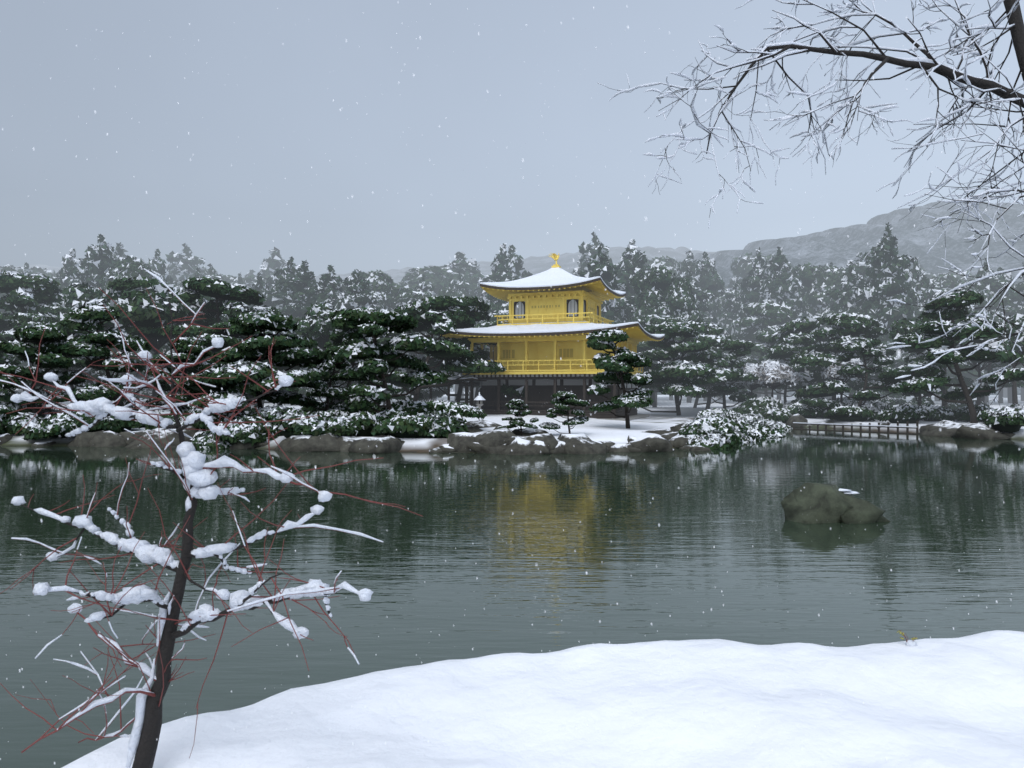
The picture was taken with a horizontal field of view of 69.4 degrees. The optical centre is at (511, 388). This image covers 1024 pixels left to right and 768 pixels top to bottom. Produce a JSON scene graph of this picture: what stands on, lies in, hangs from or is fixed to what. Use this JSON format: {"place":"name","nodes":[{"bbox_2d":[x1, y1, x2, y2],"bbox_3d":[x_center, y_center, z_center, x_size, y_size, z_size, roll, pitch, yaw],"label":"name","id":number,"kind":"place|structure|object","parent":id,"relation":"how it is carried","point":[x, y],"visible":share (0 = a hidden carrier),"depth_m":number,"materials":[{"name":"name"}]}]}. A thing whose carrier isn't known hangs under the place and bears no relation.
{"place":"outdoors","nodes":[
{"label":"outdoors","id":0,"kind":"place"},
{"bbox_2d":[15,246,714,391],"bbox_3d":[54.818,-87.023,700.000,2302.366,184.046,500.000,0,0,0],"label":"hill","id":1,"kind":"structure","parent":0,"point":[533,265],"depth_m":806.82,"materials":[{"name":"white snow"}]},
{"bbox_2d":[0,427,1023,767],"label":"water","id":2,"kind":"structure","parent":0,"point":[942,555],"depth_m":12.96,"materials":[{"name":"green liquid"}]},
{"bbox_2d":[781,483,890,523],"bbox_3d":[7.406,2.724,17.222,2.362,1.084,1.762,0,0,0],"label":"pond rock","id":3,"kind":"object","parent":2,"relation":"in","point":[811,503],"visible":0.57,"depth_m":16.51,"materials":[{"name":"grey stone"}]},
{"bbox_2d":[0,392,1023,767],"bbox_3d":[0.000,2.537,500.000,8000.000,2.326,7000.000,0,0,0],"label":"ground","id":4,"kind":"structure","parent":0,"point":[932,702],"depth_m":3.62,"materials":[{"name":"white snow"}]},
{"bbox_2d":[0,350,42,412],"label":"pine tree","id":5,"kind":"object","parent":4,"relation":"on","point":[9,359],"visible":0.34,"depth_m":45.52,"materials":[{"name":"green plant"}]},
{"bbox_2d":[0,324,79,415],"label":"pine tree","id":6,"kind":"object","parent":4,"relation":"on","point":[50,359],"visible":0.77,"depth_m":41.73,"materials":[{"name":"green plant"}]},
{"bbox_2d":[0,270,81,385],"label":"pine tree","id":7,"kind":"object","parent":4,"relation":"on","point":[25,292],"visible":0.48,"depth_m":58.37,"materials":[{"name":"green plant"}]},
{"bbox_2d":[0,311,83,405],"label":"pine tree","id":8,"kind":"object","parent":4,"relation":"on","point":[15,321],"visible":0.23,"depth_m":54.16,"materials":[{"name":"green plant"}]},
{"bbox_2d":[51,248,89,402],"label":"conifer tree","id":9,"kind":"object","parent":4,"relation":"on","point":[64,281],"visible":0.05,"depth_m":98.35,"materials":[{"name":"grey plant"}]},
{"bbox_2d":[41,282,106,385],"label":"evergreen tree","id":10,"kind":"object","parent":4,"relation":"on","point":[80,295],"visible":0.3,"depth_m":60.36,"materials":[{"name":"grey plant"}]},
{"bbox_2d":[20,322,139,404],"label":"pine tree","id":11,"kind":"object","parent":4,"relation":"on","point":[79,361],"visible":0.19,"depth_m":48.32,"materials":[{"name":"green plant"}]},
{"bbox_2d":[30,274,183,393],"bbox_3d":[-29.387,-2.953,56.600,10.741,10.978,13.826,0,0,3],"label":"pine tree","id":12,"kind":"object","parent":4,"relation":"on","point":[131,285],"visible":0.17,"depth_m":54.47,"materials":[{"name":"green plant"}]},
{"bbox_2d":[63,346,151,399],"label":"pine tree","id":13,"kind":"object","parent":4,"relation":"on","point":[146,391],"visible":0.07,"depth_m":67.53,"materials":[{"name":"green plant"}]},
{"bbox_2d":[66,234,149,377],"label":"conifer tree","id":14,"kind":"object","parent":4,"relation":"on","point":[96,257],"visible":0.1,"depth_m":93.12,"materials":[{"name":"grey plant"}]},
{"bbox_2d":[54,304,166,404],"bbox_3d":[-24.619,-1.305,44.667,4.953,7.635,6.792,0,0,7],"label":"pine tree","id":15,"kind":"object","parent":4,"relation":"on","point":[87,319],"visible":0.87,"depth_m":43.78,"materials":[{"name":"green plant"}]},
{"bbox_2d":[96,255,179,291],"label":"cedar tree","id":16,"kind":"object","parent":4,"relation":"on","point":[127,267],"visible":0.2,"depth_m":86.65,"materials":[{"name":"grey plant"}]},
{"bbox_2d":[83,281,221,396],"bbox_3d":[-26.925,-2.794,55.846,8.878,11.000,7.815,0,0,-5],"label":"evergreen tree","id":17,"kind":"object","parent":4,"relation":"on","point":[142,312],"visible":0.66,"depth_m":53.98,"materials":[{"name":"green plant"}]},
{"bbox_2d":[146,249,176,286],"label":"conifer tree","id":18,"kind":"object","parent":4,"relation":"on","point":[156,263],"visible":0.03,"depth_m":113.77,"materials":[{"name":"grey plant"}]},
{"bbox_2d":[144,336,221,408],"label":"pine tree","id":19,"kind":"object","parent":4,"relation":"on","point":[183,346],"visible":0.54,"depth_m":45.54,"materials":[{"name":"green plant"}]},
{"bbox_2d":[164,243,207,285],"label":"conifer tree","id":20,"kind":"object","parent":4,"relation":"on","point":[182,267],"visible":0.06,"depth_m":145.90,"materials":[{"name":"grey plant"}]},
{"bbox_2d":[0,268,421,767],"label":"tree","id":21,"kind":"object","parent":4,"relation":"on","point":[200,477],"visible":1,"depth_m":3.06,"materials":[{"name":"black plant"}]},
{"bbox_2d":[167,320,258,406],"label":"pine tree","id":22,"kind":"object","parent":4,"relation":"on","point":[209,334],"visible":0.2,"depth_m":49.60,"materials":[{"name":"green plant"}]},
{"bbox_2d":[135,276,303,400],"bbox_3d":[-21.664,-2.833,55.509,13.514,10.730,10.498,0,0,5],"label":"pine tree","id":23,"kind":"object","parent":4,"relation":"on","point":[230,300],"visible":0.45,"depth_m":53.46,"materials":[{"name":"green plant"}]},
{"bbox_2d":[176,311,331,416],"bbox_3d":[-14.494,-0.838,42.108,8.469,7.285,8.438,0,0,-22],"label":"pine tree","id":24,"kind":"object","parent":4,"relation":"on","point":[244,356],"visible":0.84,"depth_m":41.44,"materials":[{"name":"green plant"}]},
{"bbox_2d":[246,272,272,307],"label":"conifer tree","id":25,"kind":"object","parent":4,"relation":"on","point":[261,285],"visible":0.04,"depth_m":99.92,"materials":[{"name":"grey plant"}]},
{"bbox_2d":[242,247,287,289],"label":"conifer tree","id":26,"kind":"object","parent":4,"relation":"on","point":[276,261],"visible":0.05,"depth_m":150.91,"materials":[{"name":"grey plant"}]},
{"bbox_2d":[243,305,306,405],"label":"pine tree","id":27,"kind":"object","parent":4,"relation":"on","point":[267,309],"visible":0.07,"depth_m":57.26,"materials":[{"name":"green plant"}]},
{"bbox_2d":[259,256,300,309],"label":"conifer tree","id":28,"kind":"object","parent":4,"relation":"on","point":[274,295],"visible":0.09,"depth_m":97.25,"materials":[{"name":"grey plant"}]},
{"bbox_2d":[275,260,324,387],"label":"conifer tree","id":29,"kind":"object","parent":4,"relation":"on","point":[301,287],"visible":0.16,"depth_m":91.35,"materials":[{"name":"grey plant"}]},
{"bbox_2d":[287,301,346,398],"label":"evergreen tree","id":30,"kind":"object","parent":4,"relation":"on","point":[310,325],"visible":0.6,"depth_m":59.02,"materials":[{"name":"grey plant"}]},
{"bbox_2d":[294,265,344,348],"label":"conifer tree","id":31,"kind":"object","parent":4,"relation":"on","point":[327,282],"visible":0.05,"depth_m":91.55,"materials":[{"name":"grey plant"}]},
{"bbox_2d":[306,345,371,412],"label":"pine tree","id":32,"kind":"object","parent":4,"relation":"on","point":[319,389],"visible":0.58,"depth_m":46.22,"materials":[{"name":"green plant"}]},
{"bbox_2d":[304,308,400,400],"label":"pine tree","id":33,"kind":"object","parent":4,"relation":"on","point":[337,337],"visible":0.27,"depth_m":50.95,"materials":[{"name":"green plant"}]},
{"bbox_2d":[333,269,386,310],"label":"conifer tree","id":34,"kind":"object","parent":4,"relation":"on","point":[358,295],"visible":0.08,"depth_m":89.27,"materials":[{"name":"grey plant"}]},
{"bbox_2d":[341,270,394,311],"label":"cedar tree","id":35,"kind":"object","parent":4,"relation":"on","point":[381,284],"visible":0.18,"depth_m":104.19,"materials":[{"name":"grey plant"}]},
{"bbox_2d":[313,331,426,400],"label":"pine tree","id":36,"kind":"object","parent":4,"relation":"on","point":[381,339],"visible":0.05,"depth_m":62.67,"materials":[{"name":"green plant"}]},
{"bbox_2d":[331,307,486,420],"bbox_3d":[-5.892,-0.916,41.707,8.434,7.354,6.164,0,0,-16],"label":"pine tree","id":37,"kind":"object","parent":4,"relation":"on","point":[378,362],"visible":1,"depth_m":40.29,"materials":[{"name":"green plant"}]},
{"bbox_2d":[391,291,439,353],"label":"pine tree","id":38,"kind":"object","parent":4,"relation":"on","point":[406,297],"visible":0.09,"depth_m":101.97,"materials":[{"name":"green plant"}]},
{"bbox_2d":[403,274,434,401],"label":"conifer tree","id":39,"kind":"object","parent":4,"relation":"on","point":[422,286],"visible":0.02,"depth_m":112.78,"materials":[{"name":"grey plant"}]},
{"bbox_2d":[357,295,506,401],"bbox_3d":[-6.463,-2.441,57.337,12.448,9.884,9.670,0,0,15],"label":"pine tree","id":40,"kind":"object","parent":4,"relation":"on","point":[455,350],"visible":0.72,"depth_m":55.68,"materials":[{"name":"green plant"}]},
{"bbox_2d":[396,266,481,298],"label":"cedar tree","id":41,"kind":"object","parent":4,"relation":"on","point":[437,277],"visible":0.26,"depth_m":138.78,"materials":[{"name":"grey plant"}]},
{"bbox_2d":[438,285,466,401],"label":"cedar tree","id":42,"kind":"object","parent":4,"relation":"on","point":[450,292],"visible":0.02,"depth_m":114.26,"materials":[{"name":"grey plant"}]},
{"bbox_2d":[392,295,524,401],"bbox_3d":[-4.176,-2.507,62.723,12.391,10.215,12.346,0,0,-7],"label":"pine tree","id":43,"kind":"object","parent":4,"relation":"on","point":[475,308],"visible":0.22,"depth_m":59.10,"materials":[{"name":"green plant"}]},
{"bbox_2d":[447,270,473,397],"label":"conifer tree","id":44,"kind":"object","parent":4,"relation":"on","point":[460,285],"visible":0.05,"depth_m":126.92,"materials":[{"name":"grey plant"}]},
{"bbox_2d":[420,320,507,406],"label":"pine tree","id":45,"kind":"object","parent":4,"relation":"on","point":[436,392],"visible":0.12,"depth_m":68.48,"materials":[{"name":"green plant"}]},
{"bbox_2d":[444,251,489,397],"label":"conifer tree","id":46,"kind":"object","parent":4,"relation":"on","point":[461,264],"visible":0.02,"depth_m":144.43,"materials":[{"name":"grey plant"}]},
{"bbox_2d":[479,243,519,302],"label":"conifer tree","id":47,"kind":"object","parent":4,"relation":"on","point":[503,265],"visible":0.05,"depth_m":115.00,"materials":[{"name":"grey plant"}]},
{"bbox_2d":[482,278,517,320],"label":"cedar tree","id":48,"kind":"object","parent":4,"relation":"on","point":[496,304],"visible":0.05,"depth_m":92.73,"materials":[{"name":"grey plant"}]},
{"bbox_2d":[481,245,532,297],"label":"conifer tree","id":49,"kind":"object","parent":4,"relation":"on","point":[521,272],"visible":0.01,"depth_m":122.92,"materials":[{"name":"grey plant"}]},
{"bbox_2d":[0,414,1015,454],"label":"shore rocks","id":50,"kind":"object","parent":4,"relation":"on","point":[494,437],"visible":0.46,"depth_m":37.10,"materials":[{"name":"grey stone"}]},
{"bbox_2d":[0,394,1023,449],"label":"shrub hedge","id":51,"kind":"object","parent":4,"relation":"on","point":[718,428],"visible":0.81,"depth_m":40.02,"materials":[{"name":"green plant"}]},
{"bbox_2d":[497,399,538,435],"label":"pine tree","id":52,"kind":"object","parent":4,"relation":"on","point":[517,411],"visible":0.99,"depth_m":37.77,"materials":[{"name":"green plant"}]},
{"bbox_2d":[430,253,664,420],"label":"golden pavilion","id":53,"kind":"structure","parent":4,"relation":"on","point":[557,305],"depth_m":57.00,"materials":[{"name":"gold metal"}]},
{"bbox_2d":[539,391,589,433],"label":"pine tree","id":54,"kind":"object","parent":4,"relation":"on","point":[561,403],"visible":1,"depth_m":37.47,"materials":[{"name":"green plant"}]},
{"bbox_2d":[574,232,612,277],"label":"conifer tree","id":55,"kind":"object","parent":4,"relation":"on","point":[589,252],"visible":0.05,"depth_m":123.33,"materials":[{"name":"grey plant"}]},
{"bbox_2d":[578,242,634,323],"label":"conifer tree","id":56,"kind":"object","parent":4,"relation":"on","point":[614,310],"visible":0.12,"depth_m":90.27,"materials":[{"name":"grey plant"}]},
{"bbox_2d":[586,328,653,428],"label":"pine tree","id":57,"kind":"object","parent":4,"relation":"on","point":[618,369],"visible":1,"depth_m":45.19,"materials":[{"name":"green plant"}]},
{"bbox_2d":[615,239,651,304],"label":"conifer tree","id":58,"kind":"object","parent":4,"relation":"on","point":[633,261],"visible":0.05,"depth_m":102.38,"materials":[{"name":"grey plant"}]},
{"bbox_2d":[637,315,680,406],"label":"pine tree","id":59,"kind":"object","parent":4,"relation":"on","point":[649,320],"visible":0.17,"depth_m":77.82,"materials":[{"name":"green plant"}]},
{"bbox_2d":[645,255,679,397],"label":"cedar tree","id":60,"kind":"object","parent":4,"relation":"on","point":[669,263],"visible":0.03,"depth_m":143.21,"materials":[{"name":"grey plant"}]},
{"bbox_2d":[623,266,703,405],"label":"cedar tree","id":61,"kind":"object","parent":4,"relation":"on","point":[658,290],"visible":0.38,"depth_m":87.61,"materials":[{"name":"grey plant"}]},
{"bbox_2d":[675,250,701,399],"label":"conifer tree","id":62,"kind":"object","parent":4,"relation":"on","point":[689,264],"visible":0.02,"depth_m":126.14,"materials":[{"name":"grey plant"}]},
{"bbox_2d":[637,321,743,415],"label":"pine tree","id":63,"kind":"object","parent":4,"relation":"on","point":[677,380],"visible":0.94,"depth_m":63.53,"materials":[{"name":"green plant"}]},
{"bbox_2d":[679,319,736,409],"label":"pine tree","id":64,"kind":"object","parent":4,"relation":"on","point":[711,334],"visible":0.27,"depth_m":70.76,"materials":[{"name":"green plant"}]},
{"bbox_2d":[685,270,732,402],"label":"conifer tree","id":65,"kind":"object","parent":4,"relation":"on","point":[700,296],"visible":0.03,"depth_m":103.82,"materials":[{"name":"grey plant"}]},
{"bbox_2d":[692,251,732,400],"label":"conifer tree","id":66,"kind":"object","parent":4,"relation":"on","point":[711,279],"visible":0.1,"depth_m":118.34,"materials":[{"name":"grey plant"}]},
{"bbox_2d":[695,339,758,408],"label":"pine tree","id":67,"kind":"object","parent":4,"relation":"on","point":[737,348],"visible":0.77,"depth_m":66.47,"materials":[{"name":"green plant"}]},
{"bbox_2d":[714,281,741,354],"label":"conifer tree","id":68,"kind":"object","parent":4,"relation":"on","point":[726,318],"visible":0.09,"depth_m":115.17,"materials":[{"name":"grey plant"}]},
{"bbox_2d":[729,247,770,397],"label":"conifer tree","id":69,"kind":"object","parent":4,"relation":"on","point":[752,283],"visible":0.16,"depth_m":110.76,"materials":[{"name":"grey plant"}]},
{"bbox_2d":[734,363,770,395],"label":"frosted tree","id":70,"kind":"object","parent":4,"relation":"on","point":[752,368],"visible":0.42,"depth_m":66.83,"materials":[{"name":"grey plant"}]},
{"bbox_2d":[721,302,796,393],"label":"pine tree","id":71,"kind":"object","parent":4,"relation":"on","point":[757,321],"visible":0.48,"depth_m":99.56,"materials":[{"name":"green plant"}]},
{"bbox_2d":[726,252,794,396],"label":"cedar tree","id":72,"kind":"object","parent":4,"relation":"on","point":[741,267],"visible":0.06,"depth_m":144.79,"materials":[{"name":"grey plant"}]},
{"bbox_2d":[742,331,794,396],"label":"pine tree","id":73,"kind":"object","parent":4,"relation":"on","point":[763,346],"visible":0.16,"depth_m":82.37,"materials":[{"name":"green plant"}]},
{"bbox_2d":[742,246,811,400],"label":"conifer tree","id":74,"kind":"object","parent":4,"relation":"on","point":[781,280],"visible":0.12,"depth_m":106.15,"materials":[{"name":"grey plant"}]},
{"bbox_2d":[757,360,803,396],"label":"frosted tree","id":75,"kind":"object","parent":4,"relation":"on","point":[776,376],"visible":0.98,"depth_m":64.65,"materials":[{"name":"grey plant"}]},
{"bbox_2d":[732,343,829,402],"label":"pine tree","id":76,"kind":"object","parent":4,"relation":"on","point":[779,352],"visible":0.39,"depth_m":68.84,"materials":[{"name":"green plant"}]},
{"bbox_2d":[597,0,1023,420],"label":"overhanging branches","id":77,"kind":"object","parent":4,"relation":"on","point":[956,76],"visible":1,"depth_m":5.40,"materials":[{"name":"black plant"}]},
{"bbox_2d":[768,316,861,398],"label":"pine tree","id":78,"kind":"object","parent":4,"relation":"on","point":[798,331],"visible":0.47,"depth_m":69.19,"materials":[{"name":"green plant"}]},
{"bbox_2d":[788,262,843,398],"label":"cedar tree","id":79,"kind":"object","parent":4,"relation":"on","point":[808,275],"visible":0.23,"depth_m":107.93,"materials":[{"name":"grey plant"}]},
{"bbox_2d":[818,261,864,394],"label":"conifer tree","id":80,"kind":"object","parent":4,"relation":"on","point":[853,282],"visible":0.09,"depth_m":93.65,"materials":[{"name":"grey plant"}]},
{"bbox_2d":[789,311,896,400],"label":"pine tree","id":81,"kind":"object","parent":4,"relation":"on","point":[847,328],"visible":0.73,"depth_m":62.76,"materials":[{"name":"green plant"}]},
{"bbox_2d":[821,358,864,403],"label":"frosted tree","id":82,"kind":"object","parent":4,"relation":"on","point":[830,372],"visible":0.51,"depth_m":60.70,"materials":[{"name":"grey plant"}]},
{"bbox_2d":[793,421,918,433],"bbox_3d":[23.507,2.926,51.148,0.141,1.598,8.474,0,0,-44],"label":"path fence","id":83,"kind":"object","parent":4,"relation":"on","point":[907,427],"visible":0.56,"depth_m":50.41,"materials":[{"name":"brown wood"}]},
{"bbox_2d":[800,338,912,409],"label":"pine tree","id":84,"kind":"object","parent":4,"relation":"on","point":[868,347],"visible":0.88,"depth_m":56.95,"materials":[{"name":"green plant"}]},
{"bbox_2d":[838,252,876,288],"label":"conifer tree","id":85,"kind":"object","parent":4,"relation":"on","point":[860,266],"visible":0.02,"depth_m":106.92,"materials":[{"name":"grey plant"}]},
{"bbox_2d":[849,358,907,401],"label":"pine tree","id":86,"kind":"object","parent":4,"relation":"on","point":[869,362],"visible":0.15,"depth_m":70.75,"materials":[{"name":"green plant"}]},
{"bbox_2d":[854,222,927,367],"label":"conifer tree","id":87,"kind":"object","parent":4,"relation":"on","point":[886,269],"visible":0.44,"depth_m":86.91,"materials":[{"name":"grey plant"}]},
{"bbox_2d":[908,257,947,397],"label":"conifer tree","id":88,"kind":"object","parent":4,"relation":"on","point":[921,282],"visible":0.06,"depth_m":96.69,"materials":[{"name":"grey plant"}]},
{"bbox_2d":[896,348,962,405],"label":"pine tree","id":89,"kind":"object","parent":4,"relation":"on","point":[916,358],"visible":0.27,"depth_m":58.17,"materials":[{"name":"green plant"}]},
{"bbox_2d":[888,311,987,407],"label":"evergreen tree","id":90,"kind":"object","parent":4,"relation":"on","point":[903,327],"visible":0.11,"depth_m":59.90,"materials":[{"name":"green plant"}]},
{"bbox_2d":[930,272,961,400],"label":"cedar tree","id":91,"kind":"object","parent":4,"relation":"on","point":[950,281],"visible":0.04,"depth_m":114.94,"materials":[{"name":"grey plant"}]},
{"bbox_2d":[888,290,1023,422],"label":"pine tree","id":92,"kind":"object","parent":4,"relation":"on","point":[954,358],"visible":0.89,"depth_m":50.23,"materials":[{"name":"green plant"}]},
{"bbox_2d":[939,282,1003,387],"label":"cedar tree","id":93,"kind":"object","parent":4,"relation":"on","point":[980,290],"visible":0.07,"depth_m":89.04,"materials":[{"name":"green plant"}]},
{"bbox_2d":[954,343,1000,405],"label":"evergreen tree","id":94,"kind":"object","parent":4,"relation":"on","point":[978,369],"visible":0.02,"depth_m":63.02,"materials":[{"name":"green plant"}]},
{"bbox_2d":[941,320,1023,401],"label":"pine tree","id":95,"kind":"object","parent":4,"relation":"on","point":[996,366],"visible":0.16,"depth_m":68.81,"materials":[{"name":"green plant"}]},
{"bbox_2d":[946,296,1022,379],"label":"pine tree","id":96,"kind":"object","parent":4,"relation":"on","point":[1011,312],"visible":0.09,"depth_m":92.54,"materials":[{"name":"green plant"}]},
{"bbox_2d":[972,313,1023,404],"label":"evergreen tree","id":97,"kind":"object","parent":4,"relation":"on","point":[1017,319],"visible":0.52,"depth_m":57.89,"materials":[{"name":"green plant"}]},
{"bbox_2d":[974,267,1023,402],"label":"conifer tree","id":98,"kind":"object","parent":4,"relation":"on","point":[1014,297],"visible":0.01,"depth_m":100.44,"materials":[{"name":"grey plant"}]},
{"bbox_2d":[975,257,1023,403],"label":"conifer tree","id":99,"kind":"object","parent":4,"relation":"on","point":[991,286],"visible":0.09,"depth_m":98.50,"materials":[{"name":"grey plant"}]},
{"bbox_2d":[1010,261,1023,314],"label":"conifer tree","id":100,"kind":"object","parent":4,"relation":"on","point":[1019,286],"visible":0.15,"depth_m":98.90,"materials":[{"name":"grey plant"}]},
{"bbox_2d":[0,0,1023,767],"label":"snowflakes","id":101,"kind":"object","parent":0,"point":[466,358],"depth_m":1.70,"materials":[{"name":"white"}]},
{"bbox_2d":[0,0,1023,277],"label":"sky","id":102,"kind":"structure","parent":0,"point":[289,78],"materials":[{"name":"grey"}]},
{"bbox_2d":[657,202,1023,394],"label":"hill","id":103,"kind":"structure","parent":0,"point":[840,247],"depth_m":409.93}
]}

